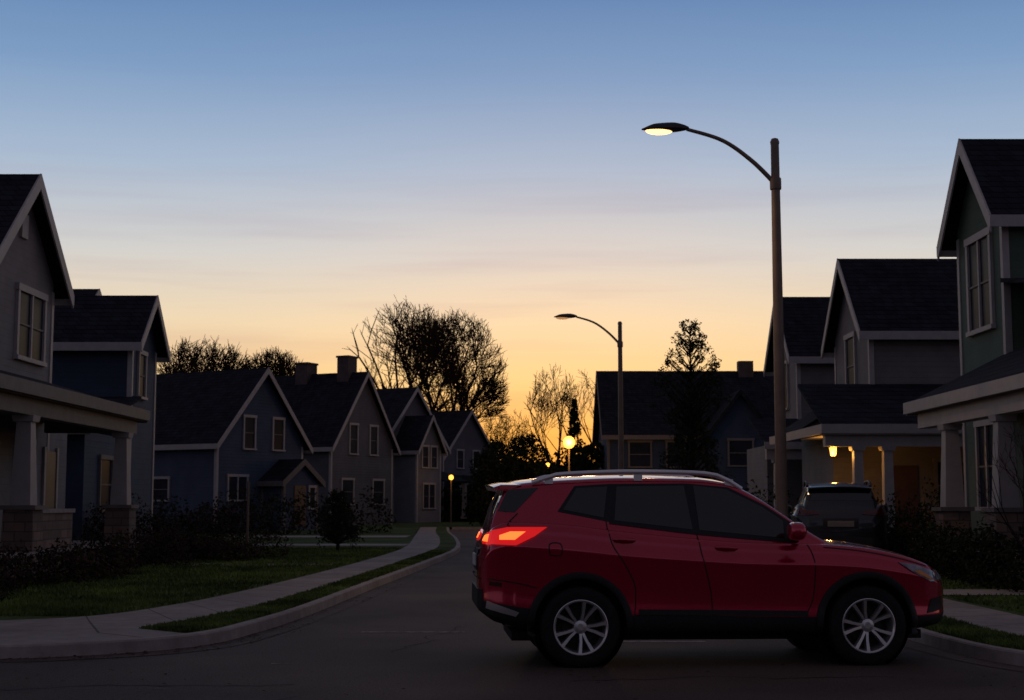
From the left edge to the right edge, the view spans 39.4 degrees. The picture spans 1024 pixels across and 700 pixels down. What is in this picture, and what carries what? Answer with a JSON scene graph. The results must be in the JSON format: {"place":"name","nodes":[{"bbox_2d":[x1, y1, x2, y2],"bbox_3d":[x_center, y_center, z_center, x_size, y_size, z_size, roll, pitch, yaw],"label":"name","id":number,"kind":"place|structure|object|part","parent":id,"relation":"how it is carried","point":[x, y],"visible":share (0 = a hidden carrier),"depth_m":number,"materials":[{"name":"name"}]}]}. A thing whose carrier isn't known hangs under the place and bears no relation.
{"place":"outdoors","nodes":[
{"label":"outdoors","id":0,"kind":"place"},
{"bbox_2d":[0,628,182,643],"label":"pavement","id":1,"kind":"structure","parent":0,"point":[129,633],"depth_m":14.72,"materials":[{"name":"grey concrete"}]},
{"bbox_2d":[0,527,419,619],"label":"lawn","id":2,"kind":"structure","parent":0,"point":[411,531],"depth_m":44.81,"materials":[{"name":"green plant"}]},
{"bbox_2d":[0,207,66,541],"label":"walls","id":3,"kind":"structure","parent":2,"relation":"on","point":[25,262],"depth_m":32.17,"materials":[{"name":"beige"}]},
{"bbox_2d":[0,174,149,508],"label":"trim","id":4,"kind":"structure","parent":3,"relation":"attached to","point":[20,223],"depth_m":31.96,"materials":[{"name":"white wood"}]},
{"bbox_2d":[19,291,56,508],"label":"window panes","id":5,"kind":"object","parent":4,"relation":"attached to","point":[37,355],"visible":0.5,"depth_m":33.14,"materials":[{"name":"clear glass"}]},
{"bbox_2d":[0,174,97,397],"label":"roof","id":6,"kind":"structure","parent":4,"relation":"on","point":[15,189],"depth_m":32.17,"materials":[{"name":"grey"}]},
{"bbox_2d":[0,388,144,578],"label":"porch","id":7,"kind":"object","parent":2,"relation":"on","point":[27,520],"visible":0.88,"depth_m":26.99,"materials":[{"name":"wood"}]},
{"bbox_2d":[52,325,155,540],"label":"walls","id":8,"kind":"structure","parent":2,"relation":"on","point":[98,373],"depth_m":43.26,"materials":[{"name":"blue"}]},
{"bbox_2d":[0,522,214,600],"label":"shrub","id":9,"kind":"object","parent":2,"relation":"on","point":[102,560],"visible":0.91,"depth_m":25.94,"materials":[{"name":"green plant"}]},
{"bbox_2d":[53,289,170,532],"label":"trim","id":10,"kind":"structure","parent":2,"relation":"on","point":[132,347],"depth_m":43.22,"materials":[{"name":"white wood"}]},
{"bbox_2d":[53,289,167,405],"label":"roof","id":11,"kind":"structure","parent":10,"relation":"on","point":[91,316],"depth_m":44.07,"materials":[{"name":"grey"}]},
{"bbox_2d":[101,355,144,509],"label":"window panes","id":12,"kind":"object","parent":10,"relation":"attached to","point":[106,479],"visible":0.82,"depth_m":40.58,"materials":[{"name":"black glass"}]},
{"bbox_2d":[72,493,270,551],"bbox_3d":[-10.493,4.765,38.746,7.651,1.831,3.417,0,-6,0],"label":"hedge","id":13,"kind":"object","parent":2,"relation":"on","point":[182,524],"visible":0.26,"depth_m":39.09,"materials":[{"name":"green plant"}]},
{"bbox_2d":[89,524,294,561],"bbox_3d":[-7.749,4.686,34.277,4.756,1.038,3.082,0,-6,0],"label":"shrub","id":14,"kind":"object","parent":2,"relation":"on","point":[220,553],"visible":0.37,"depth_m":34.10,"materials":[{"name":"green plant"}]},
{"bbox_2d":[137,563,330,564],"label":"path","id":15,"kind":"structure","parent":2,"relation":"on","point":[253,563],"depth_m":32.19,"materials":[{"name":"concrete"}]},
{"bbox_2d":[153,377,317,530],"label":"walls","id":16,"kind":"structure","parent":2,"relation":"on","point":[190,472],"depth_m":69.57,"materials":[{"name":"blue"}]},
{"bbox_2d":[153,417,313,525],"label":"window panes","id":17,"kind":"object","parent":16,"relation":"attached to","point":[249,443],"visible":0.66,"depth_m":69.98,"materials":[{"name":"black glass"}]},
{"bbox_2d":[155,368,320,483],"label":"roof","id":18,"kind":"structure","parent":16,"relation":"on","point":[203,407],"depth_m":70.76,"materials":[{"name":"grey"}]},
{"bbox_2d":[153,367,325,530],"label":"trim","id":19,"kind":"structure","parent":16,"relation":"attached to","point":[292,474],"depth_m":69.78,"materials":[{"name":"white wood"}]},
{"bbox_2d":[246,481,249,552],"bbox_3d":[-6.600,4.231,35.753,0.067,1.900,0.070,0,-6,0],"label":"sign post","id":20,"kind":"object","parent":2,"relation":"on","point":[247,516],"visible":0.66,"depth_m":35.74,"materials":[{"name":"metal"}]},
{"bbox_2d":[152,485,395,534],"bbox_3d":[-14.243,7.175,63.642,17.831,2.378,5.778,0,-6,0],"label":"hedge","id":21,"kind":"object","parent":2,"relation":"on","point":[292,523],"visible":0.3,"depth_m":62.76,"materials":[{"name":"green plant"}]},
{"bbox_2d":[253,544,407,545],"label":"path","id":22,"kind":"structure","parent":2,"relation":"on","point":[340,545],"depth_m":45.65,"materials":[{"name":"concrete"}]},
{"bbox_2d":[316,488,364,550],"bbox_3d":[-4.889,4.840,40.691,1.402,1.837,1.194,0,-6,0],"label":"evergreen shrub","id":23,"kind":"object","parent":2,"relation":"on","point":[339,515],"visible":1,"depth_m":40.60,"materials":[{"name":"green plant"}]},
{"bbox_2d":[0,527,439,639],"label":"pavement","id":24,"kind":"structure","parent":0,"point":[425,539],"depth_m":18.78,"materials":[{"name":"grey concrete"}]},
{"bbox_2d":[138,527,455,632],"bbox_3d":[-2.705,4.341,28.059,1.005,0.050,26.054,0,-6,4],"label":"verge grass","id":25,"kind":"structure","parent":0,"point":[220,619],"depth_m":18.95,"materials":[{"name":"green plant"}]},
{"bbox_2d":[230,535,410,536],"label":"driveway","id":26,"kind":"structure","parent":0,"point":[343,535],"depth_m":59.48,"materials":[{"name":"concrete"}]},
{"bbox_2d":[329,521,482,526],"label":"lawn","id":27,"kind":"structure","parent":0,"point":[449,524],"depth_m":89.60,"materials":[{"name":"green plant"}]},
{"bbox_2d":[156,335,258,373],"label":"bare tree","id":28,"kind":"object","parent":27,"relation":"on","point":[194,361],"visible":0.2,"depth_m":138.69,"materials":[{"name":"brown plant"}]},
{"bbox_2d":[238,345,302,375],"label":"bare tree","id":29,"kind":"object","parent":27,"relation":"on","point":[280,367],"visible":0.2,"depth_m":145.46,"materials":[{"name":"brown plant"}]},
{"bbox_2d":[303,382,391,525],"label":"walls","id":30,"kind":"structure","parent":27,"relation":"on","point":[363,468],"depth_m":86.92,"materials":[{"name":"grey"}]},
{"bbox_2d":[313,371,400,524],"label":"trim","id":31,"kind":"structure","parent":30,"relation":"attached to","point":[324,449],"depth_m":86.50,"materials":[{"name":"white wood"}]},
{"bbox_2d":[274,371,398,452],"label":"roof","id":32,"kind":"structure","parent":31,"relation":"on","point":[320,405],"depth_m":86.86,"materials":[{"name":"grey"}]},
{"bbox_2d":[294,355,357,384],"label":"chimneys","id":33,"kind":"object","parent":32,"relation":"attached to","point":[346,367],"visible":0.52,"depth_m":88.18,"materials":[{"name":"brick"}]},
{"bbox_2d":[343,425,382,503],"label":"window panes","id":34,"kind":"object","parent":30,"relation":"attached to","point":[348,485],"visible":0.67,"depth_m":86.38,"materials":[{"name":"black glass"}]},
{"bbox_2d":[342,295,465,410],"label":"bare tree","id":35,"kind":"object","parent":27,"relation":"on","point":[408,351],"visible":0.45,"depth_m":127.21,"materials":[{"name":"brown plant"}]},
{"bbox_2d":[393,395,442,522],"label":"walls","id":36,"kind":"structure","parent":27,"relation":"on","point":[404,488],"depth_m":98.60,"materials":[{"name":"grey"}]},
{"bbox_2d":[392,387,450,522],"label":"trim","id":37,"kind":"structure","parent":36,"relation":"attached to","point":[443,440],"depth_m":99.25,"materials":[{"name":"white wood"}]},
{"bbox_2d":[376,387,468,482],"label":"roof","id":38,"kind":"structure","parent":36,"relation":"on","point":[412,430],"depth_m":100.13,"materials":[{"name":"grey"}]},
{"bbox_2d":[423,447,436,507],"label":"window panes","id":39,"kind":"object","parent":36,"relation":"attached to","point":[425,464],"visible":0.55,"depth_m":99.18,"materials":[{"name":"black glass"}]},
{"bbox_2d":[449,475,453,522],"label":"lamp post","id":40,"kind":"object","parent":27,"relation":"on","point":[451,477],"visible":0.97,"depth_m":97.46,"materials":[{"name":"metal"}]},
{"bbox_2d":[408,308,509,422],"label":"bare tree","id":41,"kind":"object","parent":27,"relation":"on","point":[490,387],"visible":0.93,"depth_m":123.24,"materials":[{"name":"brown plant"}]},
{"bbox_2d":[461,483,467,518],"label":"porch","id":42,"kind":"object","parent":27,"relation":"on","point":[464,487],"visible":0.86,"depth_m":103.01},
{"bbox_2d":[444,416,490,489],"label":"walls","id":43,"kind":"structure","parent":27,"relation":"on","point":[469,439],"depth_m":118.38,"materials":[{"name":"blue"}]},
{"bbox_2d":[431,410,490,484],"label":"roof","id":44,"kind":"structure","parent":43,"relation":"on","point":[450,424],"depth_m":118.72,"materials":[{"name":"grey"}]},
{"bbox_2d":[452,451,478,493],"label":"window panes","id":45,"kind":"object","parent":43,"relation":"attached to","point":[460,456],"visible":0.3,"depth_m":117.66,"materials":[{"name":"black glass"}]},
{"bbox_2d":[461,438,521,525],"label":"evergreen tree","id":46,"kind":"object","parent":27,"relation":"on","point":[494,471],"visible":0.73,"depth_m":84.18,"materials":[{"name":"green plant"}]},
{"bbox_2d":[483,410,529,461],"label":"bare tree","id":47,"kind":"object","parent":27,"relation":"on","point":[505,428],"visible":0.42,"depth_m":148.95,"materials":[{"name":"brown plant"}]},
{"bbox_2d":[441,451,597,521],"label":"tree line","id":48,"kind":"object","parent":27,"relation":"on","point":[456,506],"visible":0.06,"depth_m":104.26,"materials":[{"name":"green plant"}]},
{"bbox_2d":[499,433,555,480],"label":"evergreen tree","id":49,"kind":"object","parent":27,"relation":"on","point":[525,443],"visible":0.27,"depth_m":93.29,"materials":[{"name":"green plant"}]},
{"bbox_2d":[527,462,564,478],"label":"evergreen tree","id":50,"kind":"object","parent":27,"relation":"on","point":[552,468],"visible":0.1,"depth_m":83.35,"materials":[{"name":"green plant"}]},
{"bbox_2d":[522,365,585,470],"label":"bare tree","id":51,"kind":"object","parent":27,"relation":"on","point":[548,404],"visible":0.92,"depth_m":122.60,"materials":[{"name":"brown plant"}]},
{"bbox_2d":[560,398,583,471],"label":"conifer tree","id":52,"kind":"object","parent":27,"relation":"on","point":[574,430],"visible":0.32,"depth_m":105.84,"materials":[{"name":"green plant"}]},
{"bbox_2d":[556,370,595,463],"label":"bare tree","id":53,"kind":"object","parent":27,"relation":"on","point":[584,402],"visible":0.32,"depth_m":130.79,"materials":[{"name":"brown plant"}]},
{"bbox_2d":[570,440,603,470],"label":"evergreen tree","id":54,"kind":"object","parent":27,"relation":"on","point":[592,451],"visible":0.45,"depth_m":87.36,"materials":[{"name":"green plant"}]},
{"bbox_2d":[598,395,763,491],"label":"walls","id":55,"kind":"structure","parent":27,"relation":"on","point":[734,422],"depth_m":81.54,"materials":[{"name":"blue"}]},
{"bbox_2d":[592,371,763,476],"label":"trim","id":56,"kind":"structure","parent":55,"relation":"attached to","point":[723,414],"depth_m":83.54,"materials":[{"name":"white wood"}]},
{"bbox_2d":[593,371,774,442],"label":"roof","id":57,"kind":"structure","parent":55,"relation":"on","point":[640,416],"depth_m":86.60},
{"bbox_2d":[737,361,753,376],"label":"chimney","id":58,"kind":"object","parent":57,"relation":"on","point":[744,368],"visible":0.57,"depth_m":88.38,"materials":[{"name":"brick"}]},
{"bbox_2d":[630,441,751,465],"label":"window panes","id":59,"kind":"object","parent":55,"relation":"attached to","point":[738,452],"visible":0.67,"depth_m":83.75,"materials":[{"name":"black glass"}]},
{"bbox_2d":[444,410,494,485],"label":"trim","id":60,"kind":"structure","parent":0,"point":[463,426],"depth_m":117.87,"materials":[{"name":"white wood"}]},
{"bbox_2d":[0,530,1023,699],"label":"road","id":61,"kind":"structure","parent":0,"point":[477,654],"depth_m":12.85,"materials":[{"name":"grey asphalt"}]},
{"bbox_2d":[0,527,460,658],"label":"kerb","id":62,"kind":"structure","parent":61,"relation":"on","point":[129,645],"depth_m":15.15,"materials":[{"name":"concrete"}]},
{"bbox_2d":[0,529,471,661],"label":"gutter","id":63,"kind":"object","parent":61,"relation":"on","point":[466,549],"visible":0.91,"depth_m":18.09,"materials":[{"name":"concrete"}]},
{"bbox_2d":[14,626,885,699],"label":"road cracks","id":64,"kind":"object","parent":61,"relation":"on","point":[392,652],"visible":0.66,"depth_m":12.18,"materials":[{"name":"black asphalt"}]},
{"bbox_2d":[452,527,482,529],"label":"kerb","id":65,"kind":"structure","parent":61,"relation":"on","point":[468,528],"depth_m":79.73,"materials":[{"name":"concrete"}]},
{"bbox_2d":[1,581,1016,698],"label":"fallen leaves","id":66,"kind":"object","parent":61,"relation":"on","point":[144,652],"visible":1,"depth_m":14.00,"materials":[{"name":"brown plant"}]},
{"bbox_2d":[623,641,705,641],"bbox_3d":[1.650,3.156,15.503,0.900,0.001,0.100,0,-6,0],"label":"road marking","id":67,"kind":"object","parent":61,"relation":"on","point":[664,641],"visible":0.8,"depth_m":15.49,"materials":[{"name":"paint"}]},
{"bbox_2d":[472,469,943,667],"bbox_3d":[1.875,2.132,14.132,4.510,1.870,2.250,0,-6,-4],"label":"parked car","id":68,"kind":"object","parent":61,"relation":"on","point":[580,569],"visible":0.99,"depth_m":13.27,"materials":[{"name":"red paint"}]},
{"bbox_3d":[0.689,1.426,13.430,0.425,0.290,0.126,0,-6,-4],"label":"quarter window","id":69,"kind":"part","parent":68,"relation":"part of","materials":[{"name":"black glass"}]},
{"bbox_3d":[1.316,1.477,13.445,0.730,0.410,0.170,0,-6,-4],"label":"rear door window","id":70,"kind":"part","parent":68,"relation":"part of","materials":[{"name":"black glass"}]},
{"bbox_3d":[2.135,1.523,13.491,0.830,0.490,0.179,0,-6,-4],"label":"front door window","id":71,"kind":"part","parent":68,"relation":"part of","materials":[{"name":"black glass"}]},
{"bbox_2d":[904,639,1023,671],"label":"gutter","id":72,"kind":"object","parent":61,"relation":"on","point":[914,645],"visible":0.22,"depth_m":13.97,"materials":[{"name":"concrete"}]},
{"bbox_2d":[908,628,1023,666],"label":"kerb","id":73,"kind":"structure","parent":61,"relation":"on","point":[1011,656],"depth_m":13.97,"materials":[{"name":"concrete"}]},
{"bbox_2d":[0,0,1023,470],"label":"sky","id":74,"kind":"structure","parent":0,"point":[276,173],"materials":[{"name":"blue"}]},
{"bbox_2d":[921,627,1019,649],"bbox_3d":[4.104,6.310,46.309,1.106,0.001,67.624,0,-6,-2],"label":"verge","id":75,"kind":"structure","parent":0,"point":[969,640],"depth_m":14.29,"materials":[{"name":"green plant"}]},
{"bbox_2d":[563,436,574,470],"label":"lamp post","id":76,"kind":"object","parent":75,"relation":"on","point":[568,442],"visible":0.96,"depth_m":77.72,"materials":[{"name":"metal"}]},
{"bbox_2d":[554,313,623,468],"bbox_3d":[2.840,2.771,51.999,2.620,8.264,0.400,0,-6,0],"label":"street lamp","id":77,"kind":"object","parent":75,"relation":"on","point":[619,341],"visible":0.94,"depth_m":52.11,"materials":[{"name":"metal"}]},
{"bbox_2d":[641,122,787,516],"bbox_3d":[3.670,-0.036,25.648,2.620,8.264,0.400,0,-6,0],"label":"street lamp","id":78,"kind":"object","parent":75,"relation":"on","point":[774,178],"visible":0.96,"depth_m":25.67,"materials":[{"name":"metal"}]},
{"bbox_2d":[923,576,1023,649],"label":"lawn","id":79,"kind":"structure","parent":0,"point":[997,607],"depth_m":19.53,"materials":[{"name":"green plant"}]},
{"bbox_2d":[649,319,734,481],"bbox_3d":[5.005,2.388,40.050,2.422,6.577,2.682,0,-6,0],"label":"evergreen tree","id":80,"kind":"object","parent":79,"relation":"on","point":[689,421],"visible":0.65,"depth_m":39.90,"materials":[{"name":"green plant"}]},
{"bbox_2d":[743,476,798,518],"bbox_3d":[6.900,5.370,47.381,5.226,2.469,2.282,-2,-6,15],"label":"hedge","id":81,"kind":"object","parent":79,"relation":"on","point":[756,492],"visible":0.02,"depth_m":47.32,"materials":[{"name":"green plant"}]},
{"bbox_2d":[765,449,801,508],"bbox_3d":[12.900,4.879,50.015,8.000,3.088,0.400,0,-6,0],"label":"porch","id":82,"kind":"object","parent":79,"relation":"on","point":[794,454],"visible":0.09,"depth_m":50.05,"materials":[{"name":"white wood"}]},
{"bbox_2d":[747,348,834,518],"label":"walls","id":83,"kind":"structure","parent":79,"relation":"on","point":[760,468],"depth_m":53.22,"materials":[{"name":"beige"}]},
{"bbox_2d":[749,297,829,443],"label":"roof","id":84,"kind":"structure","parent":83,"relation":"on","point":[804,320],"depth_m":54.22,"materials":[{"name":"grey"}]},
{"bbox_2d":[763,307,833,448],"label":"trim","id":85,"kind":"structure","parent":83,"relation":"attached to","point":[797,360],"depth_m":53.05,"materials":[{"name":"white wood"}]},
{"bbox_2d":[801,433,962,549],"bbox_3d":[12.375,4.097,41.062,7.450,3.290,3.230,0,-6,0],"label":"porch","id":86,"kind":"object","parent":79,"relation":"on","point":[886,444],"visible":0.49,"depth_m":39.75,"materials":[{"name":"wood"}]},
{"bbox_2d":[828,447,836,455],"bbox_3d":[9.220,2.778,41.137,0.220,0.530,0.220,0,-6,0],"label":"porch lantern","id":87,"kind":"object","parent":86,"relation":"attached to","point":[832,451],"visible":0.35,"depth_m":41.05,"materials":[{"name":"yellow glass"}]},
{"bbox_2d":[802,293,962,535],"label":"walls","id":88,"kind":"structure","parent":79,"relation":"on","point":[916,361],"depth_m":43.20,"materials":[{"name":"beige"}]},
{"bbox_2d":[769,258,963,506],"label":"trim","id":89,"kind":"structure","parent":88,"relation":"attached to","point":[870,336],"depth_m":42.91,"materials":[{"name":"white wood"}]},
{"bbox_2d":[774,259,961,435],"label":"roof","id":90,"kind":"structure","parent":88,"relation":"on","point":[903,294],"depth_m":43.74,"materials":[{"name":"grey"}]},
{"bbox_2d":[847,337,964,534],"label":"window panes","id":91,"kind":"object","parent":88,"relation":"attached to","point":[905,479],"visible":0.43,"depth_m":42.68,"materials":[{"name":"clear glass"}]},
{"bbox_2d":[873,476,964,553],"bbox_3d":[11.076,4.265,35.805,6.809,2.207,3.055,0,-6,0],"label":"hedge","id":92,"kind":"object","parent":79,"relation":"on","point":[903,518],"visible":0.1,"depth_m":35.56,"materials":[{"name":"green plant"}]},
{"bbox_2d":[886,511,1023,593],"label":"shrub","id":93,"kind":"object","parent":79,"relation":"on","point":[972,559],"visible":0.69,"depth_m":24.66,"materials":[{"name":"green plant"}]},
{"bbox_2d":[910,388,1023,584],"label":"porch","id":94,"kind":"object","parent":79,"relation":"on","point":[999,410],"visible":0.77,"depth_m":26.32,"materials":[{"name":"wood"}]},
{"bbox_2d":[957,178,1023,540],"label":"walls","id":95,"kind":"structure","parent":79,"relation":"on","point":[981,349],"depth_m":31.98,"materials":[{"name":"green"}]},
{"bbox_2d":[903,138,1023,510],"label":"trim","id":96,"kind":"structure","parent":95,"relation":"attached to","point":[1003,223],"depth_m":31.50,"materials":[{"name":"white wood"}]},
{"bbox_2d":[913,139,1023,400],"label":"roof","id":97,"kind":"structure","parent":96,"relation":"on","point":[997,165],"depth_m":31.63,"materials":[{"name":"grey"}]},
{"bbox_2d":[969,237,992,506],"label":"window panes","id":98,"kind":"object","parent":95,"relation":"attached to","point":[984,286],"visible":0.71,"depth_m":32.21,"materials":[{"name":"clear glass"}]},
{"bbox_2d":[976,423,1023,551],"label":"sapling tree","id":99,"kind":"object","parent":79,"relation":"on","point":[1019,487],"visible":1,"depth_m":18.40,"materials":[{"name":"brown plant"}]},
{"bbox_2d":[943,598,1023,635],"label":"pavement","id":100,"kind":"structure","parent":0,"point":[991,618],"depth_m":17.30,"materials":[{"name":"grey concrete"}]},
{"bbox_2d":[943,589,1023,594],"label":"driveway","id":101,"kind":"structure","parent":0,"point":[972,591],"depth_m":22.06,"materials":[{"name":"concrete"}]},
{"label":"driveway","id":102,"kind":"structure","parent":0,"visible":0},
{"bbox_2d":[788,480,888,549],"bbox_3d":[6.746,3.670,29.855,2.250,1.870,4.510,-1,-6,10],"label":"parked car","id":103,"kind":"object","parent":102,"relation":"on","point":[849,512],"visible":0.58,"depth_m":27.77,"materials":[{"name":"blue paint"}]}
]}

